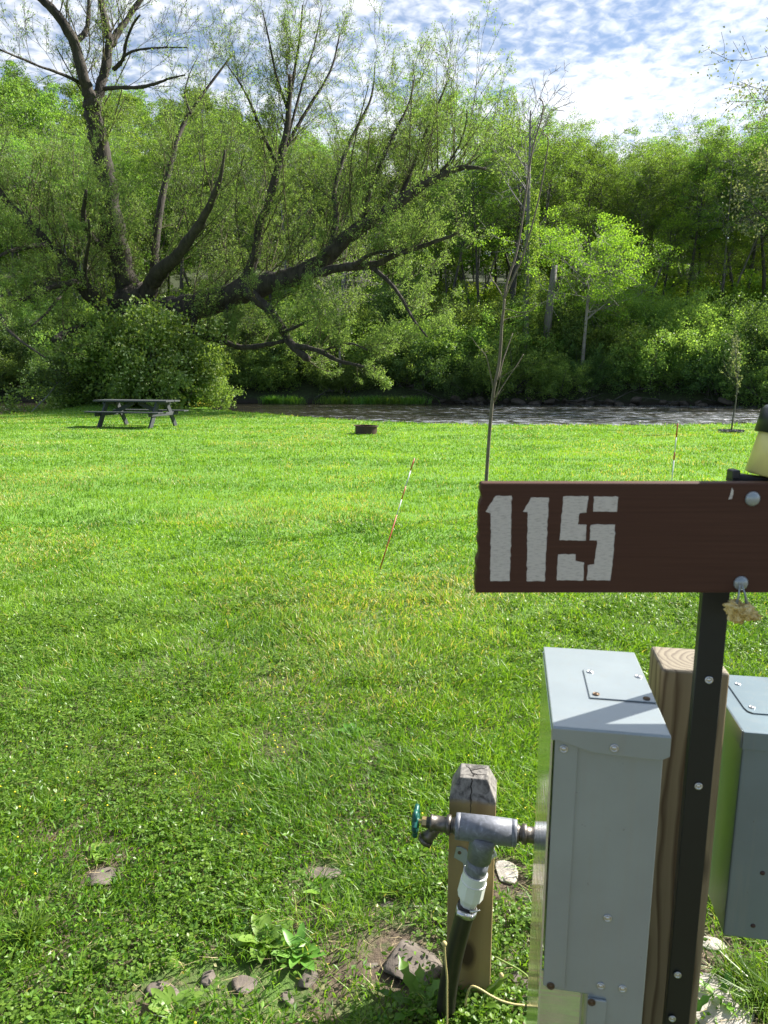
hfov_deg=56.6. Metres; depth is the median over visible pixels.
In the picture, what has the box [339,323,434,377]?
bank bush
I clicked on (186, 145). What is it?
hillside tree
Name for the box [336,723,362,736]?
plantain
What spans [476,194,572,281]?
hillside tree
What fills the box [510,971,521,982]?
stone
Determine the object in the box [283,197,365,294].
woodland tree
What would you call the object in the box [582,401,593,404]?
riprap stone
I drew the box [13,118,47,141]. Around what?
hillside tree
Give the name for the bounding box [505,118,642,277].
woodland tree
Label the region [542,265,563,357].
broken snag
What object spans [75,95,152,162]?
hillside tree
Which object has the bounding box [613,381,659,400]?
driftwood branch
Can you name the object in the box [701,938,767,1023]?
grass tuft
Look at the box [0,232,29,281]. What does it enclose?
woodland tree
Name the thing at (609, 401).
riprap stone
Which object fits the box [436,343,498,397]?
bank bush
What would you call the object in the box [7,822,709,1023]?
dry weeds
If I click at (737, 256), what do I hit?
hillside tree
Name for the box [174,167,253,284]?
woodland tree
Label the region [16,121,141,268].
woodland tree
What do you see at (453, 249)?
hillside tree
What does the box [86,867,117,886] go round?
stone
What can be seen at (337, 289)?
undergrowth bush
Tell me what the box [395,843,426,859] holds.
plantain
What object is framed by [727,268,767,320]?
undergrowth bush
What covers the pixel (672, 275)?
undergrowth bush
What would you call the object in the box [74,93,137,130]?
hillside tree
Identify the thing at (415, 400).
reed clump
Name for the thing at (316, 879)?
grass tuft
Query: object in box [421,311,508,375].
bank bush
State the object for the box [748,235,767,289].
woodland tree
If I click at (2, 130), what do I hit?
hillside tree
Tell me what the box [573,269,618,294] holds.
undergrowth bush
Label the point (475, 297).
undergrowth bush
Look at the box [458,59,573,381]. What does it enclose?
dead tree
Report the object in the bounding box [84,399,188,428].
picnic table
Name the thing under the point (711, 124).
woodland tree
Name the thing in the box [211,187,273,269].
hillside tree
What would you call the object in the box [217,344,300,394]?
bank bush
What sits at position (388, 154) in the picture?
woodland tree
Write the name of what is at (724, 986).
dandelion
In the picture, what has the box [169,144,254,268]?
hillside tree
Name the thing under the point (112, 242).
willow tree
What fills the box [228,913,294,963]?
plantain
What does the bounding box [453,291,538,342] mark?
bank bush
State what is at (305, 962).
plantain
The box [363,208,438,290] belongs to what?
hillside tree
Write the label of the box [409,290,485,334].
bank bush
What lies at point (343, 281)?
woodland tree
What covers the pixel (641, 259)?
hillside tree
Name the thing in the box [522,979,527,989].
stone
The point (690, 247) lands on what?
woodland tree
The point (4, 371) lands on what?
bank bush
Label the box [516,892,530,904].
stone
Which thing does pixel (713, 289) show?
undergrowth bush
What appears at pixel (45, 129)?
hillside tree
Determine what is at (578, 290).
bank bush
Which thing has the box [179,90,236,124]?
hillside tree
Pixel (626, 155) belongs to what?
woodland tree
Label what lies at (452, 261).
woodland tree
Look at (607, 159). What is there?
woodland tree
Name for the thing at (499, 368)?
bare sapling
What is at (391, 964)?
stone
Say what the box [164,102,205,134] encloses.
hillside tree
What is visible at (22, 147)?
woodland tree
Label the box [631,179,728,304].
woodland tree
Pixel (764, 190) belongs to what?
overhanging tree
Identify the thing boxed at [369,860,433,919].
grass tuft
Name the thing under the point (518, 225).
woodland tree
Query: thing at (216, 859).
plantain
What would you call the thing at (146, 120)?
hillside tree
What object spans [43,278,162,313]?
undergrowth bush
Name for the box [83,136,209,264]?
woodland tree
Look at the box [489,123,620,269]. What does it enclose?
woodland tree
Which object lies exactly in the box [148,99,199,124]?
hillside tree
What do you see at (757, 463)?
capped jar
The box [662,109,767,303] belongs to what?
woodland tree
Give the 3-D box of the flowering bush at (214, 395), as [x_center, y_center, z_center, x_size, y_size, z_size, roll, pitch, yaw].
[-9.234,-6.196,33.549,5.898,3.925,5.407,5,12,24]
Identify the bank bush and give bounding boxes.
[0,294,76,340]
[0,306,49,361]
[0,312,60,362]
[0,349,31,397]
[0,351,33,385]
[1,334,67,399]
[7,354,56,386]
[12,321,78,366]
[32,299,95,334]
[41,300,100,361]
[182,305,262,356]
[192,300,302,369]
[201,341,254,385]
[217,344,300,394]
[222,301,267,324]
[224,334,315,390]
[254,288,390,376]
[257,294,321,329]
[257,308,317,367]
[290,292,365,335]
[291,317,382,366]
[300,346,354,389]
[313,354,379,398]
[317,279,394,337]
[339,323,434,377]
[360,266,431,331]
[364,315,474,390]
[364,333,452,390]
[368,302,460,361]
[389,286,453,334]
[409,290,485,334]
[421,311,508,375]
[435,304,569,368]
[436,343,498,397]
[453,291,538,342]
[458,326,567,402]
[476,300,615,365]
[486,289,577,325]
[503,265,626,329]
[519,283,612,361]
[522,348,595,400]
[561,339,640,394]
[568,301,664,372]
[579,297,653,331]
[591,276,681,332]
[597,343,688,394]
[607,317,719,397]
[614,305,716,384]
[636,282,749,337]
[650,302,753,394]
[655,317,759,405]
[696,282,767,375]
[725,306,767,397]
[747,310,767,352]
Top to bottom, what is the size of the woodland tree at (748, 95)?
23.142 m
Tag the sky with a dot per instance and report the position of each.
(635, 60)
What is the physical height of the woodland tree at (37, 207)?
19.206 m
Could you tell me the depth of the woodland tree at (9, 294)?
81.91 m
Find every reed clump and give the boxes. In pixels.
[258,394,279,403]
[270,394,306,403]
[315,395,355,403]
[344,395,396,403]
[369,395,422,403]
[386,394,439,403]
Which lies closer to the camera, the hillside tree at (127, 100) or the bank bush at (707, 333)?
the bank bush at (707, 333)
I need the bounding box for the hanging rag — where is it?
[722,584,762,624]
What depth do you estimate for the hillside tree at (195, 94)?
151.62 m
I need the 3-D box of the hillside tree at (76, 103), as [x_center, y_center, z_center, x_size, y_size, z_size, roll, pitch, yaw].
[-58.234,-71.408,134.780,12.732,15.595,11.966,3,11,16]
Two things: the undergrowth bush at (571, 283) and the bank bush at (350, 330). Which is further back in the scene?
the undergrowth bush at (571, 283)
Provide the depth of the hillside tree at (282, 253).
82.43 m
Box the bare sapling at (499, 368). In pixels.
[471,98,548,480]
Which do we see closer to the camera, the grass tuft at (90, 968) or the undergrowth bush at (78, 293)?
the grass tuft at (90, 968)
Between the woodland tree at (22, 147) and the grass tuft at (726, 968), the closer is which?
the grass tuft at (726, 968)
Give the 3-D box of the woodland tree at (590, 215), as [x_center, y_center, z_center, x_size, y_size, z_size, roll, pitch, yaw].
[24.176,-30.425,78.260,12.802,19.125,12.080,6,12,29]
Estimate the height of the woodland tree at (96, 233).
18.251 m
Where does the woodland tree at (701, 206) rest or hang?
on the ground at (308, 393)
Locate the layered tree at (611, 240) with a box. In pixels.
[474,205,683,391]
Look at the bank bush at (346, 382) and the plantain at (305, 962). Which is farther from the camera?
the bank bush at (346, 382)
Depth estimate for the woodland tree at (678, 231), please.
63.85 m
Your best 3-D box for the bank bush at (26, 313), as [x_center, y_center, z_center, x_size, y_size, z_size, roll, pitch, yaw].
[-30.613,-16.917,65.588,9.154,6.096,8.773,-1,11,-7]
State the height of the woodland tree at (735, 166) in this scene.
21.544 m
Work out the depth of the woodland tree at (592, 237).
85.80 m
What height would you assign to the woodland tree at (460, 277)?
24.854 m
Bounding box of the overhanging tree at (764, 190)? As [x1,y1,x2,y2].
[690,18,767,241]
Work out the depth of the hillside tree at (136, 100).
149.76 m
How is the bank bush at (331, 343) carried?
on the ground at (308, 393)
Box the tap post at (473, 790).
[447,763,496,1000]
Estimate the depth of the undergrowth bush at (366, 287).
73.11 m
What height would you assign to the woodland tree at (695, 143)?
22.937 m
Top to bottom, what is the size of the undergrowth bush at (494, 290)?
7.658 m
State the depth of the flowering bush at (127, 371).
30.86 m
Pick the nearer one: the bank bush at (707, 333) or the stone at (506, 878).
the stone at (506, 878)
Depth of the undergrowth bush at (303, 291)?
80.08 m
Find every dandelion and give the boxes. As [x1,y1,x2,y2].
[375,955,456,1022]
[456,973,509,1023]
[695,987,713,1023]
[699,971,753,1012]
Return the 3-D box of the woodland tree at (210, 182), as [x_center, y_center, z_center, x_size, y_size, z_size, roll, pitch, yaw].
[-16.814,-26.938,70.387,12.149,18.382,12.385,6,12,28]
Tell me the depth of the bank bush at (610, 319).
56.85 m
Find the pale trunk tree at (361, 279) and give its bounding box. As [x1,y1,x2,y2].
[296,229,396,392]
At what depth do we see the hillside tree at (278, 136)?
129.69 m
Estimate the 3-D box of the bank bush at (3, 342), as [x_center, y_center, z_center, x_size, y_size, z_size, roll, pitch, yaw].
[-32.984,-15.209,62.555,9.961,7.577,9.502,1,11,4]
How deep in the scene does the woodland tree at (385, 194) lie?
75.18 m
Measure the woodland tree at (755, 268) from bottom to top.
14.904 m
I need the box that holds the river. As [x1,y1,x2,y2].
[0,401,763,425]
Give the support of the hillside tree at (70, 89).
on the ground at (308, 393)
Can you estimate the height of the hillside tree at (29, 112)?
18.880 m
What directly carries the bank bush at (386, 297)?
on the ground at (308, 393)
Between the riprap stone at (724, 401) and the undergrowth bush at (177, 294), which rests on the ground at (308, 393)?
the undergrowth bush at (177, 294)
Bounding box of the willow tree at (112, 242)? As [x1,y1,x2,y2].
[0,0,548,389]
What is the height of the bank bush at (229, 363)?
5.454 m
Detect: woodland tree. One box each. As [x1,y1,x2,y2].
[0,123,140,291]
[0,132,39,307]
[0,132,156,305]
[0,138,85,291]
[0,148,19,303]
[0,152,74,303]
[0,176,79,302]
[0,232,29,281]
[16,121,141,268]
[75,164,151,291]
[81,136,177,273]
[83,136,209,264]
[104,88,241,294]
[117,78,258,291]
[124,202,179,298]
[145,135,290,285]
[163,160,285,254]
[164,199,212,280]
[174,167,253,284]
[179,105,292,295]
[225,125,345,302]
[230,118,343,303]
[269,113,377,248]
[271,152,356,263]
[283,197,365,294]
[284,87,462,304]
[298,201,373,286]
[318,116,440,295]
[333,49,485,290]
[336,108,455,284]
[336,207,401,291]
[366,197,451,300]
[375,163,474,278]
[376,64,516,302]
[382,153,452,292]
[414,148,539,298]
[414,227,468,307]
[415,157,480,292]
[418,77,553,298]
[418,148,527,310]
[445,104,588,300]
[451,173,509,285]
[459,101,603,305]
[460,81,583,275]
[470,127,554,293]
[488,113,596,278]
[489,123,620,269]
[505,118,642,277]
[541,137,649,279]
[541,142,659,277]
[542,118,687,293]
[560,200,630,276]
[565,137,677,273]
[582,180,669,279]
[583,134,726,295]
[593,136,727,288]
[604,109,716,277]
[606,115,744,287]
[628,146,734,287]
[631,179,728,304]
[636,114,767,304]
[646,152,753,286]
[659,103,729,286]
[659,123,761,300]
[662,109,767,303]
[666,112,767,312]
[671,107,767,273]
[672,90,767,318]
[672,221,763,312]
[680,182,767,285]
[684,168,767,279]
[691,212,767,282]
[720,79,767,184]
[729,204,767,277]
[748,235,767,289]
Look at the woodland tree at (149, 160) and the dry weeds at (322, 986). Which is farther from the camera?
the woodland tree at (149, 160)
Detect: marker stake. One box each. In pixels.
[380,458,414,568]
[671,421,678,480]
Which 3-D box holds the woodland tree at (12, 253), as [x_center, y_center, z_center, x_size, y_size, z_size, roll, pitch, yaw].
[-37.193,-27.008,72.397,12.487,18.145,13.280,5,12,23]
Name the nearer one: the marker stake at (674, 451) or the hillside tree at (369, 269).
the marker stake at (674, 451)
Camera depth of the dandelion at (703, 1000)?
1.66 m
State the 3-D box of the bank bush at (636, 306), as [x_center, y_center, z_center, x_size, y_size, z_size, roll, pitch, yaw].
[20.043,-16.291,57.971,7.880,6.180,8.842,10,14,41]
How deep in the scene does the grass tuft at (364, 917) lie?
1.97 m
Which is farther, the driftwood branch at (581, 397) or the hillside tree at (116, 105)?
the hillside tree at (116, 105)
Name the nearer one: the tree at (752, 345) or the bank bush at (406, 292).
the tree at (752, 345)
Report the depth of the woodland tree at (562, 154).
62.19 m
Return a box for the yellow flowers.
[0,701,525,1023]
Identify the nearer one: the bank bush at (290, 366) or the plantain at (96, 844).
the plantain at (96, 844)
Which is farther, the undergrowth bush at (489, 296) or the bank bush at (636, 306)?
the undergrowth bush at (489, 296)
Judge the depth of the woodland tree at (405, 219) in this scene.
83.89 m
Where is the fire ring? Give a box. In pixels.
[354,424,377,434]
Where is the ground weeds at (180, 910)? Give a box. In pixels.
[0,576,767,1023]
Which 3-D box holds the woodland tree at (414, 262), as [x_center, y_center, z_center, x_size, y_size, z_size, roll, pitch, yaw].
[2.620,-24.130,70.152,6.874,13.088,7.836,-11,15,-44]
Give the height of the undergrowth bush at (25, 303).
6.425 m
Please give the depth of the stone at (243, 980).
1.76 m
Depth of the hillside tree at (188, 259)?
81.99 m
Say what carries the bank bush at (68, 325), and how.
on the ground at (308, 393)
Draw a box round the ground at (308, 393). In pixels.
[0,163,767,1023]
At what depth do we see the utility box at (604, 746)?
0.88 m
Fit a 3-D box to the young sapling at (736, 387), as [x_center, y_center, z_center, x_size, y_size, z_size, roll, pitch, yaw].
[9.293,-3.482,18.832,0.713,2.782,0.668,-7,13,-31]
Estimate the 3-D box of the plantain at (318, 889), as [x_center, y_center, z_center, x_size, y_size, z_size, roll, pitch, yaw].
[-0.188,1.096,2.052,0.097,0.040,0.101,0,11,0]
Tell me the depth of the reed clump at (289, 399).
53.41 m
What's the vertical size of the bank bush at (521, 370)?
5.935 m
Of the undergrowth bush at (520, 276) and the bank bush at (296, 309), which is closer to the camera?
the bank bush at (296, 309)
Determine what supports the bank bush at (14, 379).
on the ground at (308, 393)
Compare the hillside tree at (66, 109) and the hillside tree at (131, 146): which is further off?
the hillside tree at (66, 109)
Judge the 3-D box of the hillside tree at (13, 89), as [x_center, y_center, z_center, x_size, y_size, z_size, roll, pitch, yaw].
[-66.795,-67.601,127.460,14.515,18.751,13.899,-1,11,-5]
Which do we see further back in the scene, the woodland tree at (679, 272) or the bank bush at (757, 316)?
the woodland tree at (679, 272)
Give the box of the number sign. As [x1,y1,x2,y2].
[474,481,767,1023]
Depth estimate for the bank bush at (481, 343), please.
54.58 m
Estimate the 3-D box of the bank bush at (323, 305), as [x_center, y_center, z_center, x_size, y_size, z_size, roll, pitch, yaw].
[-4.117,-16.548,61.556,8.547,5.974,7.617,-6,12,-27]
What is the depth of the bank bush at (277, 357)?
56.03 m
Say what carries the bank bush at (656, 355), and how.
on the ground at (308, 393)
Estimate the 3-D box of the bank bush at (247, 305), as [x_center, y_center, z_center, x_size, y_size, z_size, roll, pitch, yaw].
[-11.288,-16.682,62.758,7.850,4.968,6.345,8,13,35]
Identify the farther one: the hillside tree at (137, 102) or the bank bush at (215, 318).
the hillside tree at (137, 102)
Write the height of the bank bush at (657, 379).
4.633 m
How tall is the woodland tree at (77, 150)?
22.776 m
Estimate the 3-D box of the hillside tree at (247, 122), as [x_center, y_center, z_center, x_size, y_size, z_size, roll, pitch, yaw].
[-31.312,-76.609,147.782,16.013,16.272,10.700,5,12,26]
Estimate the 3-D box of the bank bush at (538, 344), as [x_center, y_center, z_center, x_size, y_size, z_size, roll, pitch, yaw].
[12.710,-13.012,55.563,9.841,6.839,10.268,9,14,38]
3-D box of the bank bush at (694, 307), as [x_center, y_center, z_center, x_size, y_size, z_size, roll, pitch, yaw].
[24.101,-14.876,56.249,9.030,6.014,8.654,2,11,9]
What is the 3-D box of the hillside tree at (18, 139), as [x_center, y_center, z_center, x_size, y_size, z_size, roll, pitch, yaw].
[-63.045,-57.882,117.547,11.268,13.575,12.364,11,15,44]
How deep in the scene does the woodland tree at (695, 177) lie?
60.55 m
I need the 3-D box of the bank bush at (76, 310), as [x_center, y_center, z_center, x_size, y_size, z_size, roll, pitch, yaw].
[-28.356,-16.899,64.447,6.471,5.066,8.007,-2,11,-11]
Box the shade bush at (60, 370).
[19,283,191,404]
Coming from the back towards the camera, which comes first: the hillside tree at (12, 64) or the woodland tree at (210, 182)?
the hillside tree at (12, 64)
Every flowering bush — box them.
[0,373,105,413]
[49,289,237,411]
[148,346,246,409]
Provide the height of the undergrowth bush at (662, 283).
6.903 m
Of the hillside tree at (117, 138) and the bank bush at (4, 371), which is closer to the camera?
the bank bush at (4, 371)
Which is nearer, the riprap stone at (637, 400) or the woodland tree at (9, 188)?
the riprap stone at (637, 400)
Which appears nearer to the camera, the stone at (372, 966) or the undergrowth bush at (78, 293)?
the stone at (372, 966)
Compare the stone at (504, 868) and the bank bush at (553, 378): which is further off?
the bank bush at (553, 378)
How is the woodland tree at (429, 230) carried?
on the ground at (308, 393)
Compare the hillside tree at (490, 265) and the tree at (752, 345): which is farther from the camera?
the hillside tree at (490, 265)
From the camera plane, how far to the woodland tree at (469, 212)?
66.42 m
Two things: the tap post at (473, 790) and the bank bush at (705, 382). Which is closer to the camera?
the tap post at (473, 790)
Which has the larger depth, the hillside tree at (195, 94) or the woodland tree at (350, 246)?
the hillside tree at (195, 94)
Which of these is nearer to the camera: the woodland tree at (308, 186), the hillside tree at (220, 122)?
the woodland tree at (308, 186)
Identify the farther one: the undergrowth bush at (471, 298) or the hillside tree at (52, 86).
the hillside tree at (52, 86)
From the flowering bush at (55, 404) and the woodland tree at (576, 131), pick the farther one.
the woodland tree at (576, 131)
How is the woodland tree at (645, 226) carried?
on the ground at (308, 393)
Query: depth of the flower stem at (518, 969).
1.77 m
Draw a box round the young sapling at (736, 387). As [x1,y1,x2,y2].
[718,327,744,432]
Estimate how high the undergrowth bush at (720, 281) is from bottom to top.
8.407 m
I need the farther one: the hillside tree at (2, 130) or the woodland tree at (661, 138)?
the hillside tree at (2, 130)
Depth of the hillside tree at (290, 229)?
94.62 m
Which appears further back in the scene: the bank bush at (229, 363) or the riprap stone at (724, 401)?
the bank bush at (229, 363)
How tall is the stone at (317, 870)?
0.020 m
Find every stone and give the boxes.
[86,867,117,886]
[145,981,178,998]
[201,969,215,986]
[231,975,257,995]
[280,991,293,1005]
[298,968,318,988]
[309,867,340,880]
[365,963,377,968]
[380,901,392,908]
[382,939,441,984]
[451,395,459,401]
[475,396,483,401]
[495,860,517,883]
[503,875,512,883]
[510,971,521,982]
[511,399,525,404]
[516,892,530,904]
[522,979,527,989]
[528,401,539,404]
[570,401,582,404]
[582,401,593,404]
[605,399,614,402]
[630,396,641,404]
[679,401,688,405]
[696,973,754,1023]
[703,936,726,950]
[717,397,730,405]
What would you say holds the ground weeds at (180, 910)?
on the ground at (308, 393)
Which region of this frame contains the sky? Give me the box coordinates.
[0,0,767,253]
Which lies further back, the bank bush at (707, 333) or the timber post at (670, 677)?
the bank bush at (707, 333)
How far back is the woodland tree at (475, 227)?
67.59 m
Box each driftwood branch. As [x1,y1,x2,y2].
[453,400,485,403]
[565,386,604,401]
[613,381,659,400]
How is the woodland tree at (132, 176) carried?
on the ground at (308, 393)
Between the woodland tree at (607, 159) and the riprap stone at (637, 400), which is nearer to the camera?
the riprap stone at (637, 400)
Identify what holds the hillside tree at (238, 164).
on the ground at (308, 393)
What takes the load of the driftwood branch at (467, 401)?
in the river
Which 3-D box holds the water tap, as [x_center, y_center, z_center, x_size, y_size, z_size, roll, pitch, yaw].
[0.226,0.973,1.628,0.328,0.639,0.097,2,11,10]
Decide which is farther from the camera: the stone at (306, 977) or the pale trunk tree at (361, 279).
the pale trunk tree at (361, 279)
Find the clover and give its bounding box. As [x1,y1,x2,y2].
[0,591,767,1023]
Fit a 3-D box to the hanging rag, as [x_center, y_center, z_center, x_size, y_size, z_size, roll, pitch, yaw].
[0.440,0.114,0.876,0.052,0.052,0.028,0,11,0]
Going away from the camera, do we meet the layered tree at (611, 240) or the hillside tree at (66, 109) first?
the layered tree at (611, 240)
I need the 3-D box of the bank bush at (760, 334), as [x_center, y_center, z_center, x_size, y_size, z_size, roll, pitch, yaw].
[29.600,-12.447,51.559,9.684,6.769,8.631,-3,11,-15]
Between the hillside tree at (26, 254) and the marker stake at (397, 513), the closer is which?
the marker stake at (397, 513)
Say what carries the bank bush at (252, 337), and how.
on the ground at (308, 393)
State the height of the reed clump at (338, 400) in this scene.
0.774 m
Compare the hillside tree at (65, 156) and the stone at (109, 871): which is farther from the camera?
the hillside tree at (65, 156)
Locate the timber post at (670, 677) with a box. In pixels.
[642,647,728,1023]
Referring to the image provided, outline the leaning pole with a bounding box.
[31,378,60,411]
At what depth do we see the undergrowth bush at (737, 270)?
65.39 m
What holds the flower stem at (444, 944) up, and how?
on the ground at (308, 393)
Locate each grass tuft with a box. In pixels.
[0,888,74,971]
[40,943,129,1013]
[286,860,347,891]
[339,886,404,943]
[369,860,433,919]
[699,928,767,1020]
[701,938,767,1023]
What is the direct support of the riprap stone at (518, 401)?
on the river
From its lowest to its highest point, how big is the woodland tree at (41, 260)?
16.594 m
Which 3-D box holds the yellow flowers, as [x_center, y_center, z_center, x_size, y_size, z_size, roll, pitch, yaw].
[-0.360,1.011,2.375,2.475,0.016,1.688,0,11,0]
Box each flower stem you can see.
[442,941,447,1023]
[464,985,524,1006]
[479,972,503,1012]
[495,956,527,977]
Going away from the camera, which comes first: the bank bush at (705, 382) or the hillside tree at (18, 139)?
the bank bush at (705, 382)
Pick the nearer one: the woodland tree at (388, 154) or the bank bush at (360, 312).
the bank bush at (360, 312)
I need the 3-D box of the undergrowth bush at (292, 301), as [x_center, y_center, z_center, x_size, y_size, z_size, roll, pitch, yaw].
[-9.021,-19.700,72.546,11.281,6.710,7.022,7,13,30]
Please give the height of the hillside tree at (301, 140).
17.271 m
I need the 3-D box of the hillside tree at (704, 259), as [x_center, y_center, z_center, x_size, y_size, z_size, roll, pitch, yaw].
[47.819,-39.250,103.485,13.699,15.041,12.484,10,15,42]
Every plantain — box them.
[51,798,81,813]
[89,842,116,860]
[120,706,150,717]
[148,984,203,1023]
[195,849,221,866]
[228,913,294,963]
[269,772,296,785]
[271,922,326,970]
[303,878,334,903]
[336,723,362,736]
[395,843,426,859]
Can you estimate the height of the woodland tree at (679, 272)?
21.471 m
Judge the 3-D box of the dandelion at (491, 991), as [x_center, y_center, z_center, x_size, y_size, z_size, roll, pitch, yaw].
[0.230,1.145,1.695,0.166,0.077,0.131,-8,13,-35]
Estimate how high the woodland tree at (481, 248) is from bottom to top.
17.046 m
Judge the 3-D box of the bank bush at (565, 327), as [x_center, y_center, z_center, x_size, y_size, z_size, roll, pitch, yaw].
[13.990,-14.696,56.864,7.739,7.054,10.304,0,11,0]
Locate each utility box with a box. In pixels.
[526,647,670,1023]
[708,675,767,939]
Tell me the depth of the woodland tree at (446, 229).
88.15 m
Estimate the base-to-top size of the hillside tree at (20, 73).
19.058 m
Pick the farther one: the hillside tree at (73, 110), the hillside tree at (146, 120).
the hillside tree at (73, 110)
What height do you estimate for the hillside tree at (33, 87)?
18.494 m
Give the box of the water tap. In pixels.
[412,804,534,1022]
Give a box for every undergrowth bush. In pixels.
[1,293,59,316]
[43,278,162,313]
[55,277,111,305]
[156,276,205,299]
[177,276,211,293]
[271,278,333,308]
[272,287,322,315]
[307,281,376,301]
[346,273,404,301]
[404,265,482,306]
[447,277,486,303]
[456,293,482,312]
[465,290,500,310]
[479,277,532,307]
[480,278,541,311]
[496,274,557,297]
[513,282,598,312]
[519,270,639,303]
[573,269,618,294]
[607,271,691,308]
[650,279,713,302]
[652,271,745,321]
[653,271,691,289]
[657,275,685,296]
[671,267,767,319]
[685,264,753,299]
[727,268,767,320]
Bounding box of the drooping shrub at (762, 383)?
[709,341,767,407]
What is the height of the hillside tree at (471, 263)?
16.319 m
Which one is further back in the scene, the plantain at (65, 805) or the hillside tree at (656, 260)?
the hillside tree at (656, 260)
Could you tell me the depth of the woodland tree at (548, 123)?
78.33 m
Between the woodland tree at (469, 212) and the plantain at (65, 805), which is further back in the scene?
the woodland tree at (469, 212)
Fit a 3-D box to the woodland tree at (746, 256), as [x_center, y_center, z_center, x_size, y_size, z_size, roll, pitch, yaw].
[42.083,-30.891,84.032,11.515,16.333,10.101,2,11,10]
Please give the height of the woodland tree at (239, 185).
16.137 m
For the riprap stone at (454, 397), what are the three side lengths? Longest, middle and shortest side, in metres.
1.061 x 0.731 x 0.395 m
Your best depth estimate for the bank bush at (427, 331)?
55.54 m
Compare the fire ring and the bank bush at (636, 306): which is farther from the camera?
the bank bush at (636, 306)
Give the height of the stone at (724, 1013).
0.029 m
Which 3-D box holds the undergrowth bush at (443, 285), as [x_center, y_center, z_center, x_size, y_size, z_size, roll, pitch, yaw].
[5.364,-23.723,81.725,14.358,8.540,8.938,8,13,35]
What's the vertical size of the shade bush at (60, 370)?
6.376 m
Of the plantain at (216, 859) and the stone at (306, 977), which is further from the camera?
the plantain at (216, 859)
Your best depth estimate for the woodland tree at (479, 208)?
72.18 m
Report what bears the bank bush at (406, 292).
on the ground at (308, 393)
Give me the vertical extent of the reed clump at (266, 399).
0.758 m
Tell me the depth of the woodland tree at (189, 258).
85.71 m
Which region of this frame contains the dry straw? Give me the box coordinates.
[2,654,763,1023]
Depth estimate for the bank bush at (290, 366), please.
55.37 m
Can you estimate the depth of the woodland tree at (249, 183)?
69.94 m
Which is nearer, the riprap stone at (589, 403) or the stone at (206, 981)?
the stone at (206, 981)
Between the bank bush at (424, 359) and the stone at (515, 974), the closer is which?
the stone at (515, 974)
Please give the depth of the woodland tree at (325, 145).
84.31 m
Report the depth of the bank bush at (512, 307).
58.32 m
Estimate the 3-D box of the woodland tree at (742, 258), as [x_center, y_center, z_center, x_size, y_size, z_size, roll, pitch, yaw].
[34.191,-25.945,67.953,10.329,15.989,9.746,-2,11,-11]
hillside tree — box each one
[0,55,40,135]
[0,60,65,150]
[0,69,49,152]
[0,73,41,164]
[0,90,75,153]
[0,125,28,169]
[0,127,34,167]
[0,154,61,304]
[6,75,55,129]
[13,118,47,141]
[15,144,90,236]
[16,83,67,147]
[22,120,90,167]
[37,91,85,133]
[54,99,122,148]
[55,63,112,133]
[57,109,81,134]
[65,123,138,178]
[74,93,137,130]
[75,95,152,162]
[79,94,138,135]
[88,131,171,184]
[105,85,146,141]
[106,83,152,139]
[129,168,224,294]
[133,103,185,156]
[141,96,191,158]
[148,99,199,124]
[154,120,230,175]
[158,77,210,121]
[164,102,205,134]
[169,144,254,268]
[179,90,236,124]
[180,122,273,236]
[186,103,248,169]
[206,105,266,152]
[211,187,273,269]
[254,150,354,282]
[262,173,358,258]
[265,127,304,163]
[267,128,331,156]
[336,229,399,285]
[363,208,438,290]
[412,190,513,287]
[414,177,478,286]
[462,212,503,285]
[464,194,540,281]
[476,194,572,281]
[542,194,596,276]
[576,189,687,286]
[618,233,689,278]
[682,242,758,270]
[709,165,767,270]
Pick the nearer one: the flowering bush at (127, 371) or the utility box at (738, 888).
the utility box at (738, 888)
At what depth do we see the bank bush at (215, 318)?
57.89 m
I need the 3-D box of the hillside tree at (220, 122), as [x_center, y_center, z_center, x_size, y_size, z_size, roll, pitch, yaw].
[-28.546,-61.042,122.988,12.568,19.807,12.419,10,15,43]
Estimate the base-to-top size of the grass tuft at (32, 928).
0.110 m
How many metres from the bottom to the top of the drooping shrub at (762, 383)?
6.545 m
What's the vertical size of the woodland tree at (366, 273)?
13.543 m
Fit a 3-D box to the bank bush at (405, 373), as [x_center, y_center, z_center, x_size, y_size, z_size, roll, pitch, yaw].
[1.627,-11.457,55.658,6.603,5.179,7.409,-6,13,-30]
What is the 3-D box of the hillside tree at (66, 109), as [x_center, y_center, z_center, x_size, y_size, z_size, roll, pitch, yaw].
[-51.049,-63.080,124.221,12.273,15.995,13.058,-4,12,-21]
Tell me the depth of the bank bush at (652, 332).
51.82 m
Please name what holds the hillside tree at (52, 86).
on the ground at (308, 393)
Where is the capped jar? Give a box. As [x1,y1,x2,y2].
[726,405,767,480]
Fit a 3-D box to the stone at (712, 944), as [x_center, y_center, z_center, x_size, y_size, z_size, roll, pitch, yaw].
[0.877,1.150,1.898,0.073,0.019,0.049,0,11,0]
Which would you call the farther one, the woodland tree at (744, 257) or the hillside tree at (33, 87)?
the hillside tree at (33, 87)
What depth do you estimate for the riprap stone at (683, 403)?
50.10 m
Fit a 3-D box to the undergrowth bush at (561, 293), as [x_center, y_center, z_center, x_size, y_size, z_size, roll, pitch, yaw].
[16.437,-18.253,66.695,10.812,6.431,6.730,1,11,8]
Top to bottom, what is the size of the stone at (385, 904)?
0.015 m
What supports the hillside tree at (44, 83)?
on the ground at (308, 393)
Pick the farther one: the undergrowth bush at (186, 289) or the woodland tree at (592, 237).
the woodland tree at (592, 237)
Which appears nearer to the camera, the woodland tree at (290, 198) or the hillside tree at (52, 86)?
the woodland tree at (290, 198)
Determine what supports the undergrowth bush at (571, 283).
on the ground at (308, 393)
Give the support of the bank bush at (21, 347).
on the ground at (308, 393)

